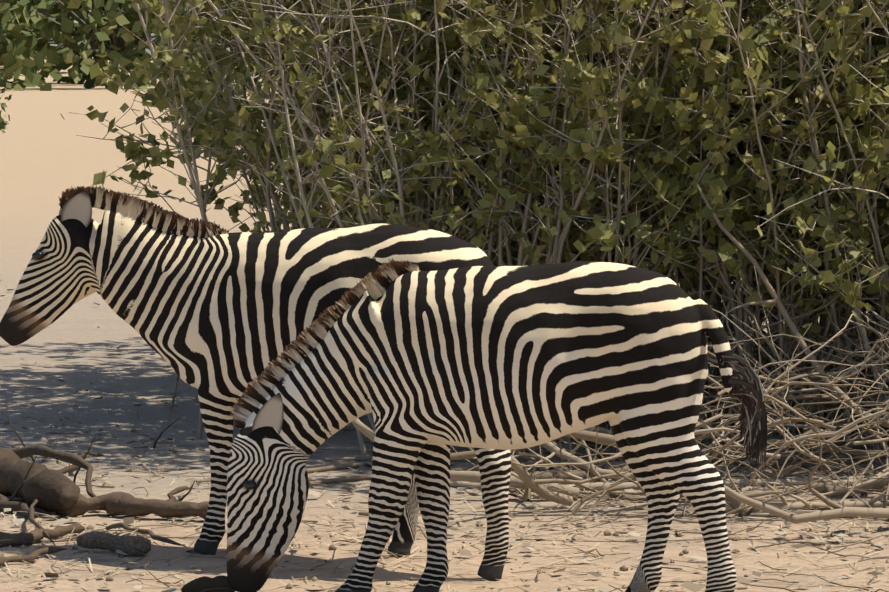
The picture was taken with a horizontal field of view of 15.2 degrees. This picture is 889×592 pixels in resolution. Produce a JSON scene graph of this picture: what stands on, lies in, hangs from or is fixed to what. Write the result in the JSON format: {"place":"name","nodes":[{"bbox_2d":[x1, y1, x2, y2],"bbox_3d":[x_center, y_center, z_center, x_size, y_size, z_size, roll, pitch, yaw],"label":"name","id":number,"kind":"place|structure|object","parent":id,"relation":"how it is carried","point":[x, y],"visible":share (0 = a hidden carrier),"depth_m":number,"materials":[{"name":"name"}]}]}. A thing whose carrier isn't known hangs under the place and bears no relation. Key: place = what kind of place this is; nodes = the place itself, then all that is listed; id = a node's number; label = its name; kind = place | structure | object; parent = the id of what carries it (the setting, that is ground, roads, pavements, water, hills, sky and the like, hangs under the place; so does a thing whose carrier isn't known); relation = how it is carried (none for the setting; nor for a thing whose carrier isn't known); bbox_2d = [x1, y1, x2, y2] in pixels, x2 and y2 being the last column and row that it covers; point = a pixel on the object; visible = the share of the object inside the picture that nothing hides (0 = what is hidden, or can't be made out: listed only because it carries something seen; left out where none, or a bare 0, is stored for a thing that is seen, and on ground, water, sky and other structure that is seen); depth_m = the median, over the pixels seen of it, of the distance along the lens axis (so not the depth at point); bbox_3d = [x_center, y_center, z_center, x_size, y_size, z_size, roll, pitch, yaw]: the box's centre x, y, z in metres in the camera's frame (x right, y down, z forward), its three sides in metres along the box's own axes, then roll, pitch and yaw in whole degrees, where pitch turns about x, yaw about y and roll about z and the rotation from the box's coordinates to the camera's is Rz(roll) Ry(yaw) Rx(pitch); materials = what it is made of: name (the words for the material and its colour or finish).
{"place":"outdoors","nodes":[
{"label":"outdoors","id":0,"kind":"place"},
{"bbox_2d":[26,10,236,56],"label":"sky","id":1,"kind":"structure","parent":0,"point":[147,50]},
{"bbox_2d":[0,0,315,138],"bbox_3d":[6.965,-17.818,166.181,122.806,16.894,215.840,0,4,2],"label":"tree","id":2,"kind":"object","parent":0,"point":[25,51],"depth_m":196.81,"materials":[{"name":"green plant"}]},
{"bbox_2d":[0,57,888,591],"bbox_3d":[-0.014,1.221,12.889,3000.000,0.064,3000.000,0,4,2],"label":"ground","id":3,"kind":"structure","parent":0,"point":[48,155],"depth_m":17.22,"materials":[{"name":"beige sand"}]},
{"bbox_2d":[0,415,208,566],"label":"fallen branch","id":4,"kind":"object","parent":3,"relation":"on","point":[39,486],"visible":0.94,"depth_m":15.68,"materials":[{"name":"brown wood"}]},
{"bbox_2d":[76,531,150,556],"bbox_3d":[-1.436,1.083,14.525,0.375,0.106,0.088,2,5,29],"label":"lump","id":5,"kind":"object","parent":3,"relation":"on","point":[134,546],"visible":0.96,"depth_m":14.50,"materials":[{"name":"grey stone"}]},
{"bbox_2d":[181,575,234,591],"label":"rock","id":6,"kind":"object","parent":3,"relation":"on","point":[200,584],"visible":0.79,"depth_m":13.35,"materials":[{"name":"brown stone"}]},
{"bbox_2d":[0,185,510,580],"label":"zebra","id":7,"kind":"object","parent":3,"relation":"on","point":[217,316],"visible":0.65,"depth_m":14.31,"materials":[{"name":"multicoloured"}]},
{"bbox_2d":[0,272,888,591],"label":"dry leaf litter","id":8,"kind":"object","parent":3,"relation":"on","point":[690,586],"visible":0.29,"depth_m":15.31,"materials":[{"name":"brown plant"}]},
{"bbox_2d":[0,434,888,591],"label":"straw litter","id":9,"kind":"object","parent":3,"relation":"on","point":[91,567],"visible":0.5,"depth_m":14.53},
{"bbox_2d":[60,0,888,469],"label":"thicket","id":10,"kind":"object","parent":3,"relation":"on","point":[678,112],"depth_m":17.98,"materials":[{"name":"plant"}]},
{"bbox_2d":[226,258,766,591],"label":"zebra","id":11,"kind":"object","parent":3,"relation":"on","point":[427,369],"visible":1,"depth_m":12.80,"materials":[{"name":"multicoloured"}]},
{"bbox_2d":[196,123,888,538],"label":"dry branches","id":12,"kind":"object","parent":3,"relation":"on","point":[572,481],"visible":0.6,"depth_m":16.56,"materials":[{"name":"brown wood"}]}
]}

